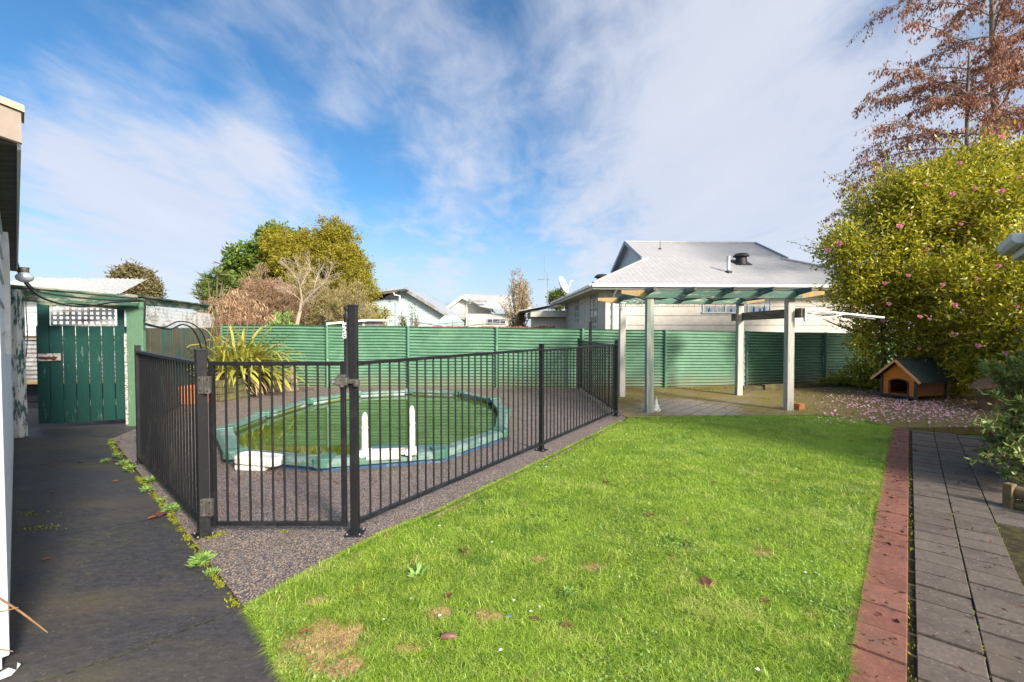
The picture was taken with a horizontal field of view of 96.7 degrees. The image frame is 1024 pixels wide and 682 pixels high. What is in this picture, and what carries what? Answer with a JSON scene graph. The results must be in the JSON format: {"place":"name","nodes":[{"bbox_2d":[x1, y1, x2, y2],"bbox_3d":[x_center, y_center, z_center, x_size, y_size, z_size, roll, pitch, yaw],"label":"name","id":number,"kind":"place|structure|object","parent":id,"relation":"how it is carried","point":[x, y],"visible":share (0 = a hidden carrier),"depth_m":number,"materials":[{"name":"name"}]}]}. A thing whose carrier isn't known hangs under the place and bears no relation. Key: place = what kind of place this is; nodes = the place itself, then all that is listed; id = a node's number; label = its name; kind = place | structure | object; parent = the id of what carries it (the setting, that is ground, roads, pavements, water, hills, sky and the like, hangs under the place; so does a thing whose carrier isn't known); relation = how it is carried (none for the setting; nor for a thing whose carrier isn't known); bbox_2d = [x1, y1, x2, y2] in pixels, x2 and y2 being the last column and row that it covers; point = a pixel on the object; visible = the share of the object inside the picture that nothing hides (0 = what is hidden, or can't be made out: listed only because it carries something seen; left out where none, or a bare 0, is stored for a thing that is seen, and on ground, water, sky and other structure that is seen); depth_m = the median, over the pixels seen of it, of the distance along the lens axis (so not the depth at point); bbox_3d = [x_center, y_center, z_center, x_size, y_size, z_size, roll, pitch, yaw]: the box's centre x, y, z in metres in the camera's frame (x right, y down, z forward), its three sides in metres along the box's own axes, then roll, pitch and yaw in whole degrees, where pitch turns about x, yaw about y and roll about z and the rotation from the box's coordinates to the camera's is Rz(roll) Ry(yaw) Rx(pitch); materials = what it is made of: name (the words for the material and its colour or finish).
{"place":"outdoors","nodes":[
{"label":"outdoors","id":0,"kind":"place"},
{"bbox_2d":[10,277,146,335],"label":"garden shed","id":1,"kind":"structure","parent":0,"point":[112,285],"depth_m":11.92,"materials":[{"name":"white paint"}]},
{"bbox_2d":[27,402,181,427],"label":"back yard","id":2,"kind":"structure","parent":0,"point":[32,413],"depth_m":7.36,"materials":[{"name":"concrete"}]},
{"bbox_2d":[25,336,115,383],"bbox_3d":[-8.899,0.371,9.051,3.424,0.955,0.107,0,2,-6],"label":"iron yard fence","id":3,"kind":"object","parent":2,"relation":"on","point":[31,367],"visible":0.08,"depth_m":9.03,"materials":[{"name":"white metal"}]},
{"bbox_2d":[27,383,115,401],"bbox_3d":[-8.800,1.053,9.531,3.080,0.405,0.460,0,2,0],"label":"storage box","id":4,"kind":"object","parent":2,"relation":"on","point":[32,392],"visible":0.05,"depth_m":9.33,"materials":[{"name":"plastic"}]},
{"bbox_2d":[124,295,215,425],"bbox_3d":[-6.821,0.207,9.385,0.293,2.114,5.284,-1,2,-23],"label":"board fence","id":5,"kind":"object","parent":2,"relation":"on","point":[175,342],"visible":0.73,"depth_m":8.09,"materials":[{"name":"green paint"}]},
{"bbox_2d":[36,305,126,423],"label":"board gate","id":6,"kind":"structure","parent":5,"relation":"attached to","point":[56,388],"depth_m":7.03,"materials":[{"name":"green paint"}]},
{"bbox_2d":[50,305,114,327],"bbox_3d":[-6.653,-0.385,7.053,0.870,0.360,0.017,0,2,-9],"label":"lattice window","id":7,"kind":"structure","parent":6,"relation":"in","point":[64,315],"depth_m":7.05,"materials":[{"name":"white wood"}]},
{"bbox_2d":[144,323,201,348],"bbox_3d":[-5.926,0.153,8.087,0.055,0.922,2.352,0,2,-15],"label":"black hose","id":8,"kind":"object","parent":5,"relation":"hanging from","point":[178,326],"visible":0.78,"depth_m":8.21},
{"bbox_2d":[145,321,207,360],"bbox_3d":[-5.956,0.043,8.182,0.078,0.815,2.562,0,2,-16],"label":"black hose","id":9,"kind":"object","parent":5,"relation":"attached to","point":[181,321],"visible":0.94,"depth_m":8.31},
{"bbox_2d":[0,425,283,681],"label":"concrete path","id":10,"kind":"structure","parent":0,"point":[84,598],"depth_m":2.66,"materials":[{"name":"concrete"}]},
{"bbox_2d":[0,662,20,679],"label":"loose flashing","id":11,"kind":"object","parent":10,"relation":"on","point":[7,672],"visible":1,"depth_m":1.97,"materials":[{"name":"white paint"}]},
{"bbox_2d":[0,96,24,668],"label":"weatherboard house","id":12,"kind":"structure","parent":10,"relation":"on","point":[12,116],"depth_m":2.48,"materials":[{"name":"white paint"}]},
{"bbox_2d":[0,232,11,353],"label":"window frame","id":13,"kind":"structure","parent":12,"relation":"in","point":[5,261],"depth_m":3.17,"materials":[{"name":"white paint"}]},
{"bbox_2d":[15,267,33,282],"bbox_3d":[-6.407,-0.867,5.979,0.180,0.200,0.180,0,2,0],"label":"outdoor lamp","id":14,"kind":"object","parent":12,"relation":"attached to","point":[23,275],"visible":1,"depth_m":5.94,"materials":[{"name":"grey plastic"}]},
{"bbox_2d":[15,268,145,321],"bbox_3d":[-6.103,-0.652,6.402,0.465,0.751,1.419,1,2,31],"label":"power cable","id":15,"kind":"object","parent":12,"relation":"attached to","point":[93,298],"visible":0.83,"depth_m":6.50,"materials":[{"name":"rubber"}]},
{"bbox_2d":[18,267,145,307],"bbox_3d":[-6.118,-0.889,6.352,0.609,0.829,1.453,1,2,25],"label":"power cable","id":16,"kind":"object","parent":12,"relation":"attached to","point":[32,291],"visible":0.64,"depth_m":6.44,"materials":[{"name":"rubber"}]},
{"bbox_2d":[25,289,27,356],"bbox_3d":[-6.563,-0.246,6.146,0.037,0.917,0.012,0,2,0],"label":"pull cord","id":17,"kind":"object","parent":16,"relation":"hanging from","point":[26,322],"visible":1,"depth_m":6.14,"materials":[{"name":"grey plastic"}]},
{"bbox_2d":[0,597,47,651],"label":"dry stems","id":18,"kind":"object","parent":10,"relation":"on","point":[20,611],"visible":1,"depth_m":1.95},
{"bbox_2d":[10,285,138,437],"bbox_3d":[-6.369,0.270,6.674,1.444,2.120,0.242,-1,2,-33],"label":"gateway frame","id":19,"kind":"object","parent":10,"relation":"on","point":[19,389],"visible":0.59,"depth_m":6.33,"materials":[{"name":"green paint"}]},
{"bbox_2d":[115,459,131,464],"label":"weed","id":20,"kind":"object","parent":10,"relation":"on","point":[123,461],"visible":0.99,"depth_m":5.03,"materials":[{"name":"green plant"}]},
{"bbox_2d":[122,464,136,470],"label":"weed","id":21,"kind":"object","parent":10,"relation":"on","point":[128,467],"visible":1,"depth_m":4.85,"materials":[{"name":"green plant"}]},
{"bbox_2d":[34,609,237,681],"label":"path crack","id":22,"kind":"object","parent":10,"relation":"on","point":[134,649],"visible":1,"depth_m":2.13,"materials":[{"name":"asphalt"}]},
{"bbox_2d":[139,486,155,491],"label":"weed","id":23,"kind":"object","parent":10,"relation":"on","point":[148,488],"visible":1,"depth_m":4.21,"materials":[{"name":"green plant"}]},
{"bbox_2d":[12,403,293,608],"bbox_3d":[-4.296,1.349,5.496,1.878,0.023,8.255,-1,2,-36],"label":"moss","id":24,"kind":"object","parent":10,"relation":"on","point":[169,514],"visible":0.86,"depth_m":3.37,"materials":[{"name":"plant"}]},
{"bbox_2d":[186,558,209,567],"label":"weed","id":25,"kind":"object","parent":10,"relation":"on","point":[200,563],"visible":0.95,"depth_m":2.88,"materials":[{"name":"green plant"}]},
{"bbox_2d":[187,549,217,562],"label":"weed","id":26,"kind":"object","parent":10,"relation":"on","point":[205,556],"visible":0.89,"depth_m":2.95,"materials":[{"name":"green plant"}]},
{"bbox_2d":[202,566,222,575],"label":"weed","id":27,"kind":"object","parent":10,"relation":"on","point":[210,571],"visible":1,"depth_m":2.79,"materials":[{"name":"green plant"}]},
{"bbox_2d":[112,387,624,620],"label":"pool slab","id":28,"kind":"structure","parent":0,"point":[252,562],"depth_m":4.20,"materials":[{"name":"gravel"}]},
{"bbox_2d":[139,475,156,482],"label":"weed","id":29,"kind":"object","parent":28,"relation":"on","point":[150,479],"visible":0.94,"depth_m":4.45,"materials":[{"name":"green plant"}]},
{"bbox_2d":[162,502,182,513],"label":"weed","id":30,"kind":"object","parent":28,"relation":"on","point":[175,507],"visible":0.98,"depth_m":3.74,"materials":[{"name":"green plant"}]},
{"bbox_2d":[132,345,215,539],"bbox_3d":[-3.203,0.712,4.183,2.736,1.355,0.125,1,2,43],"label":"pool fence","id":31,"kind":"object","parent":28,"relation":"on","point":[151,403],"visible":1,"depth_m":3.88,"materials":[{"name":"metal"}]},
{"bbox_2d":[178,385,194,404],"bbox_3d":[-6.360,1.079,9.151,0.498,0.356,0.360,0,2,0],"label":"trough planter","id":32,"kind":"object","parent":28,"relation":"on","point":[187,394],"visible":0.19,"depth_m":8.99,"materials":[{"name":"ceramic"}]},
{"bbox_2d":[215,373,286,401],"bbox_3d":[-6.552,1.015,10.592,2.095,0.457,2.476,0,2,0],"label":"raised bed","id":33,"kind":"object","parent":28,"relation":"on","point":[231,391],"visible":0.4,"depth_m":9.87,"materials":[{"name":"wood"}]},
{"bbox_2d":[186,288,316,394],"bbox_3d":[-6.145,-0.019,10.466,3.141,2.393,2.804,0,2,0],"label":"flax bush","id":34,"kind":"object","parent":33,"relation":"in","point":[244,352],"visible":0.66,"depth_m":10.23,"materials":[{"name":"plant"}]},
{"bbox_2d":[234,451,282,470],"bbox_3d":[-2.717,1.292,4.907,0.519,0.160,0.239,0,2,7],"label":"plastic step","id":35,"kind":"object","parent":28,"relation":"on","point":[255,461],"visible":0.66,"depth_m":4.81,"materials":[{"name":"plastic"}]},
{"bbox_2d":[284,366,298,390],"bbox_3d":[-5.420,0.901,11.147,0.370,0.611,0.380,0,2,0],"label":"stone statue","id":36,"kind":"object","parent":28,"relation":"on","point":[292,383],"visible":0.47,"depth_m":11.09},
{"bbox_2d":[216,388,510,471],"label":"garden pool","id":37,"kind":"structure","parent":28,"relation":"on","point":[290,457],"depth_m":5.48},
{"bbox_2d":[234,394,496,454],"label":"pool water","id":38,"kind":"structure","parent":37,"relation":"in","point":[312,428],"depth_m":6.99,"materials":[{"name":"liquid"}]},
{"bbox_2d":[359,406,416,460],"bbox_3d":[-1.359,1.012,4.990,0.634,0.586,0.251,0,2,-8],"label":"pool ladder","id":39,"kind":"object","parent":37,"relation":"on","point":[364,451],"visible":0.81,"depth_m":4.94,"materials":[{"name":"white plastic"}]},
{"bbox_2d":[342,305,620,536],"bbox_3d":[0.857,0.476,7.104,1.440,1.675,8.638,1,2,19],"label":"pool fence","id":40,"kind":"object","parent":28,"relation":"on","point":[353,363],"visible":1,"depth_m":4.43,"materials":[{"name":"metal"}]},
{"bbox_2d":[198,361,359,525],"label":"pool gate","id":41,"kind":"structure","parent":40,"relation":"attached to","point":[209,506],"depth_m":3.30,"materials":[{"name":"black metal"}]},
{"bbox_2d":[0,0,1023,329],"label":"sky","id":42,"kind":"structure","parent":0,"point":[468,143],"materials":[{"name":"blue"}]},
{"bbox_2d":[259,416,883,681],"bbox_3d":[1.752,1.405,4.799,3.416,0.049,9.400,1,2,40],"label":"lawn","id":43,"kind":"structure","parent":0,"point":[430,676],"depth_m":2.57,"materials":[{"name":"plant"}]},
{"bbox_2d":[405,561,429,582],"bbox_3d":[-0.560,1.401,2.775,0.180,0.086,0.197,0,2,0],"label":"lawn weed","id":44,"kind":"object","parent":43,"relation":"on","point":[418,569],"visible":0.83,"depth_m":2.77,"materials":[{"name":"green plant"}]},
{"bbox_2d":[439,632,457,639],"bbox_3d":[-0.307,1.428,2.200,0.094,0.034,0.035,0,2,0],"label":"seed pod","id":45,"kind":"object","parent":43,"relation":"on","point":[447,636],"visible":0.97,"depth_m":2.19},
{"bbox_2d":[278,551,776,678],"bbox_3d":[0.286,1.438,2.704,3.033,0.018,0.702,-1,2,-20],"label":"dead grass patch","id":46,"kind":"object","parent":43,"relation":"on","point":[336,635],"visible":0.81,"depth_m":2.20,"materials":[{"name":"plant"}]},
{"bbox_2d":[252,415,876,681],"bbox_3d":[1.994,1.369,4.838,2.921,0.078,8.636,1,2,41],"label":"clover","id":47,"kind":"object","parent":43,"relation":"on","point":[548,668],"visible":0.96,"depth_m":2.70,"materials":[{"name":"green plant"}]},
{"bbox_2d":[235,414,895,681],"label":"grass","id":48,"kind":"structure","parent":43,"relation":"on","point":[314,578],"depth_m":2.86,"materials":[{"name":"plant"}]},
{"bbox_2d":[701,577,711,585],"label":"fallen leaf","id":49,"kind":"object","parent":48,"relation":"on","point":[707,581],"visible":1,"depth_m":2.69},
{"bbox_2d":[558,585,578,599],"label":"lawn weed","id":50,"kind":"object","parent":43,"relation":"on","point":[565,592],"visible":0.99,"depth_m":2.59,"materials":[{"name":"green plant"}]},
{"bbox_2d":[383,427,854,670],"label":"daisies","id":51,"kind":"object","parent":43,"relation":"on","point":[500,649],"visible":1,"depth_m":2.43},
{"bbox_2d":[216,333,990,677],"bbox_3d":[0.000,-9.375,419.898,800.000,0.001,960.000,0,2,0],"label":"ground","id":52,"kind":"structure","parent":0,"point":[964,435],"depth_m":6.99,"materials":[{"name":"plant"}]},
{"bbox_2d":[103,258,167,318],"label":"round tree","id":53,"kind":"object","parent":52,"relation":"on","point":[151,286],"visible":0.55,"depth_m":41.15,"materials":[{"name":"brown plant"}]},
{"bbox_2d":[189,263,240,356],"bbox_3d":[-13.166,-1.184,20.136,2.612,4.349,1.986,0,2,0],"label":"cabbage tree","id":54,"kind":"object","parent":52,"relation":"on","point":[221,274],"visible":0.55,"depth_m":19.98,"materials":[{"name":"green plant"}]},
{"bbox_2d":[190,287,263,343],"bbox_3d":[-11.255,-0.553,18.001,2.490,3.182,1.960,0,2,0],"label":"shrub","id":55,"kind":"object","parent":52,"relation":"on","point":[225,320],"visible":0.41,"depth_m":17.68,"materials":[{"name":"brown plant"}]},
{"bbox_2d":[196,218,309,323],"bbox_3d":[-14.696,-3.255,26.720,6.689,8.244,5.236,0,2,0],"label":"broadleaf tree","id":56,"kind":"object","parent":52,"relation":"on","point":[236,262],"visible":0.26,"depth_m":25.27,"materials":[{"name":"green plant"}]},
{"bbox_2d":[220,262,312,324],"bbox_3d":[-10.336,-1.148,18.915,3.863,4.326,2.333,0,2,0],"label":"heath shrub","id":57,"kind":"object","parent":52,"relation":"on","point":[287,299],"visible":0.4,"depth_m":18.66,"materials":[{"name":"brown plant"}]},
{"bbox_2d":[267,310,297,324],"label":"citrus shrub","id":58,"kind":"object","parent":52,"relation":"on","point":[286,318],"visible":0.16,"depth_m":15.96,"materials":[{"name":"green plant"}]},
{"bbox_2d":[263,266,340,324],"bbox_3d":[-9.178,-1.178,20.312,3.568,4.320,2.949,-1,2,-36],"label":"olive shrub","id":59,"kind":"object","parent":52,"relation":"on","point":[314,317],"visible":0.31,"depth_m":19.87,"materials":[{"name":"grey plant"}]},
{"bbox_2d":[274,250,344,324],"bbox_3d":[-7.428,-1.210,16.996,2.693,4.529,1.348,0,2,0],"label":"pale bare tree","id":60,"kind":"object","parent":52,"relation":"on","point":[302,304],"visible":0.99,"depth_m":16.94,"materials":[{"name":"beige plant"}]},
{"bbox_2d":[254,214,394,325],"bbox_3d":[-10.449,-3.025,24.778,6.074,7.856,7.649,-1,2,-38],"label":"broadleaf tree","id":61,"kind":"object","parent":52,"relation":"on","point":[330,241],"visible":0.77,"depth_m":23.63,"materials":[{"name":"plant"}]},
{"bbox_2d":[316,278,380,321],"bbox_3d":[-6.999,-0.915,19.553,2.684,3.829,2.032,0,2,0],"label":"olive shrub","id":62,"kind":"object","parent":52,"relation":"on","point":[338,310],"visible":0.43,"depth_m":19.28,"materials":[{"name":"grey plant"}]},
{"bbox_2d":[326,319,387,325],"bbox_3d":[-6.283,0.045,18.758,1.556,1.929,2.900,0,2,0],"label":"lean to shed","id":63,"kind":"object","parent":52,"relation":"on","point":[368,322],"visible":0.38,"depth_m":17.72,"materials":[{"name":"metal"}]},
{"bbox_2d":[396,302,419,325],"bbox_3d":[-5.775,-0.647,24.927,1.582,3.001,1.003,0,2,0],"label":"young tree","id":64,"kind":"object","parent":52,"relation":"on","point":[404,322],"visible":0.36,"depth_m":24.86,"materials":[{"name":"green plant"}]},
{"bbox_2d":[367,286,465,326],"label":"gabled house","id":65,"kind":"structure","parent":52,"relation":"on","point":[429,309],"depth_m":29.93,"materials":[{"name":"white paint"}]},
{"bbox_2d":[435,315,463,324],"bbox_3d":[-3.680,-0.385,27.485,1.642,2.331,3.145,0,2,-4],"label":"garden canopy","id":66,"kind":"object","parent":52,"relation":"on","point":[447,319],"visible":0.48,"depth_m":26.61,"materials":[{"name":"white fabric"}]},
{"bbox_2d":[409,320,507,326],"bbox_3d":[-2.730,-0.068,22.107,5.116,1.979,3.025,0,2,0],"label":"fence","id":67,"kind":"object","parent":52,"relation":"on","point":[467,325],"visible":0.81,"depth_m":22.66,"materials":[{"name":"metal"}]},
{"bbox_2d":[417,326,554,327],"bbox_3d":[-1.977,0.138,20.528,8.117,1.650,0.055,0,2,-7],"label":"paling fence","id":68,"kind":"object","parent":52,"relation":"on","point":[506,326],"visible":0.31,"depth_m":20.73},
{"bbox_2d":[446,294,530,327],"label":"gabled house","id":69,"kind":"structure","parent":52,"relation":"on","point":[469,307],"depth_m":37.27,"materials":[{"name":"beige paint"}]},
{"bbox_2d":[487,319,505,323],"bbox_3d":[-1.279,-1.598,37.101,1.610,0.450,0.080,0,2,0],"label":"window","id":70,"kind":"structure","parent":69,"relation":"in","point":[494,321],"depth_m":37.11,"materials":[{"name":"glass"}]},
{"bbox_2d":[499,268,537,327],"bbox_3d":[0.442,-1.879,28.066,2.297,5.318,1.680,1,2,30],"label":"autumn tree","id":71,"kind":"object","parent":52,"relation":"on","point":[515,315],"visible":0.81,"depth_m":27.87,"materials":[{"name":"brown plant"}]},
{"bbox_2d":[545,287,566,310],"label":"distant bush","id":72,"kind":"object","parent":52,"relation":"on","point":[555,295],"visible":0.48,"depth_m":39.60,"materials":[{"name":"green plant"}]},
{"bbox_2d":[519,241,879,332],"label":"neighbour house","id":73,"kind":"structure","parent":52,"relation":"on","point":[700,265],"depth_m":16.41,"materials":[{"name":"beige paint"}]},
{"bbox_2d":[538,274,549,303],"bbox_3d":[1.809,-3.636,25.914,0.656,3.100,0.500,0,2,0],"label":"tv aerial","id":74,"kind":"object","parent":73,"relation":"on","point":[541,279],"visible":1,"depth_m":25.91,"materials":[{"name":"metal"}]},
{"bbox_2d":[559,276,572,297],"bbox_3d":[2.262,-2.321,19.439,0.609,0.924,0.597,0,2,-10],"label":"satellite dish","id":75,"kind":"object","parent":73,"relation":"attached to","point":[563,285],"visible":1,"depth_m":19.55,"materials":[{"name":"white metal"}]},
{"bbox_2d":[574,300,578,322],"bbox_3d":[3.068,-1.424,21.589,0.080,1.081,1.060,0,2,-2],"label":"window","id":76,"kind":"structure","parent":73,"relation":"in","point":[576,307],"depth_m":21.56,"materials":[{"name":"glass"}]},
{"bbox_2d":[589,293,597,328],"bbox_3d":[3.219,-1.187,17.997,0.080,1.665,1.360,0,2,-2],"label":"window","id":77,"kind":"structure","parent":73,"relation":"in","point":[594,311],"depth_m":17.85,"materials":[{"name":"glass"}]},
{"bbox_2d":[702,298,771,312],"bbox_3d":[8.007,-1.284,16.181,2.560,0.610,0.080,0,2,-2],"label":"window","id":78,"kind":"structure","parent":73,"relation":"in","point":[705,309],"depth_m":16.19,"materials":[{"name":"glass"}]},
{"bbox_2d":[823,0,1023,199],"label":"brown leaved tree","id":79,"kind":"object","parent":52,"relation":"on","point":[992,36],"visible":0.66,"depth_m":14.95,"materials":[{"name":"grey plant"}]},
{"bbox_2d":[962,254,1023,376],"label":"dark hedge","id":80,"kind":"object","parent":52,"relation":"on","point":[1016,274],"visible":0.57,"depth_m":8.67,"materials":[{"name":"green plant"}]},
{"bbox_2d":[586,382,1007,433],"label":"mossy paving","id":81,"kind":"structure","parent":0,"point":[718,402],"depth_m":8.92,"materials":[{"name":"stone"}]},
{"bbox_2d":[220,324,896,387],"bbox_3d":[2.091,0.385,12.118,19.441,1.671,1.348,0,2,-5],"label":"corrugated iron fence","id":82,"kind":"object","parent":81,"relation":"on","point":[688,358],"visible":0.64,"depth_m":11.71,"materials":[{"name":"metal"}]},
{"bbox_2d":[105,386,1023,677],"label":"leaf litter","id":83,"kind":"object","parent":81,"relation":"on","point":[871,536],"visible":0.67,"depth_m":3.61,"materials":[{"name":"plant"}]},
{"bbox_2d":[654,397,660,410],"bbox_3d":[2.651,1.150,8.366,0.170,0.262,0.170,0,2,0],"label":"garden spike light","id":84,"kind":"object","parent":81,"relation":"on","point":[656,407],"visible":0.87,"depth_m":8.32,"materials":[{"name":"white plastic"}]},
{"bbox_2d":[597,286,824,412],"bbox_3d":[3.770,0.150,9.245,3.783,2.235,3.025,0,2,0],"label":"pergola","id":85,"kind":"object","parent":81,"relation":"on","point":[789,313],"visible":0.94,"depth_m":8.35,"materials":[{"name":"wood"}]},
{"bbox_2d":[619,298,741,308],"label":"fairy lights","id":86,"kind":"object","parent":85,"relation":"hanging from","point":[637,302],"visible":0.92,"depth_m":9.87,"materials":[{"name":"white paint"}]},
{"bbox_2d":[637,297,755,300],"bbox_3d":[3.785,-0.903,9.280,2.743,0.153,0.040,0,2,0],"label":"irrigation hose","id":87,"kind":"object","parent":85,"relation":"on","point":[706,298],"visible":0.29,"depth_m":9.27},
{"bbox_2d":[803,308,884,321],"bbox_3d":[6.271,-0.480,8.596,2.170,0.250,0.168,-1,2,-22],"label":"clothesline","id":88,"kind":"object","parent":85,"relation":"attached to","point":[842,314],"visible":1,"depth_m":8.42,"materials":[{"name":"metal"}]},
{"bbox_2d":[627,413,813,418],"bbox_3d":[3.651,1.326,7.861,3.380,0.090,0.132,0,2,-4],"label":"brick edging","id":89,"kind":"object","parent":81,"relation":"on","point":[722,415],"visible":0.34,"depth_m":7.84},
{"bbox_2d":[743,385,762,389],"bbox_3d":[5.916,1.157,11.210,0.448,0.100,0.140,0,2,10],"label":"edging sleeper","id":90,"kind":"object","parent":81,"relation":"on","point":[752,387],"visible":0.76,"depth_m":11.14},
{"bbox_2d":[761,383,794,389],"bbox_3d":[6.644,1.138,11.373,0.919,0.130,0.140,0,2,-16],"label":"edging sleeper","id":91,"kind":"object","parent":81,"relation":"on","point":[772,386],"visible":0.62,"depth_m":11.25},
{"bbox_2d":[588,382,987,414],"bbox_3d":[5.700,1.207,10.414,7.654,0.049,4.955,0,2,0],"label":"moss","id":92,"kind":"object","parent":81,"relation":"on","point":[752,397],"visible":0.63,"depth_m":10.08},
{"bbox_2d":[794,403,804,409],"bbox_3d":[5.339,1.219,8.458,0.140,0.120,0.120,0,2,-17],"label":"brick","id":93,"kind":"object","parent":81,"relation":"on","point":[799,406],"visible":0.88,"depth_m":8.41,"materials":[{"name":"orange brick"}]},
{"bbox_2d":[794,382,855,387],"bbox_3d":[8.176,1.139,11.894,1.890,0.100,0.140,0,2,-14],"label":"edging sleeper","id":94,"kind":"object","parent":81,"relation":"on","point":[820,384],"visible":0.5,"depth_m":11.76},
{"bbox_2d":[805,386,994,427],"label":"fallen petals","id":95,"kind":"object","parent":81,"relation":"on","point":[914,406],"visible":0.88,"depth_m":8.50,"materials":[{"name":"plant"}]},
{"bbox_2d":[786,97,1023,395],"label":"camellia tree","id":96,"kind":"object","parent":81,"relation":"on","point":[898,279],"visible":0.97,"depth_m":9.77,"materials":[{"name":"green plant"}]},
{"bbox_2d":[870,357,957,400],"bbox_3d":[8.761,0.803,9.927,1.280,0.875,0.990,-1,2,-19],"label":"dog kennel","id":97,"kind":"object","parent":81,"relation":"on","point":[914,378],"visible":0.99,"depth_m":9.74,"materials":[{"name":"orange wood"}]},
{"bbox_2d":[969,377,1004,411],"bbox_3d":[8.818,0.995,8.421,0.509,0.666,0.460,0,2,0],"label":"cut tree trunk","id":98,"kind":"object","parent":81,"relation":"on","point":[983,385],"visible":0.64,"depth_m":8.36,"materials":[{"name":"brown plant"}]},
{"bbox_2d":[841,430,1023,681],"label":"path bedding","id":99,"kind":"object","parent":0,"point":[1013,537],"visible":0.17,"depth_m":2.98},
{"bbox_2d":[845,426,908,681],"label":"red paver border","id":100,"kind":"object","parent":99,"relation":"on","point":[883,663],"visible":0.81,"depth_m":2.62,"materials":[{"name":"brick"}]},
{"bbox_2d":[906,435,1023,681],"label":"moss","id":101,"kind":"object","parent":99,"relation":"on","point":[911,533],"visible":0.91,"depth_m":3.17,"materials":[{"name":"plant"}]},
{"bbox_2d":[912,430,1023,681],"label":"grey paver path","id":102,"kind":"structure","parent":0,"point":[944,609],"depth_m":2.84,"materials":[{"name":"concrete"}]},
{"bbox_2d":[1002,482,1023,510],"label":"log edging","id":103,"kind":"object","parent":102,"relation":"on","point":[1012,493],"visible":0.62,"depth_m":3.80,"materials":[{"name":"wood"}]},
{"bbox_2d":[990,431,998,437],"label":"garden bed soil","id":104,"kind":"structure","parent":0,"point":[992,434],"depth_m":6.71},
{"bbox_2d":[964,326,1023,483],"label":"shrub","id":105,"kind":"object","parent":104,"relation":"on","point":[1010,422],"visible":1,"depth_m":4.39,"materials":[{"name":"green plant"}]},
{"bbox_2d":[997,233,1023,260],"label":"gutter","id":106,"kind":"object","parent":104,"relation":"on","point":[1011,243],"visible":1,"depth_m":4.86,"materials":[{"name":"beige paint"}]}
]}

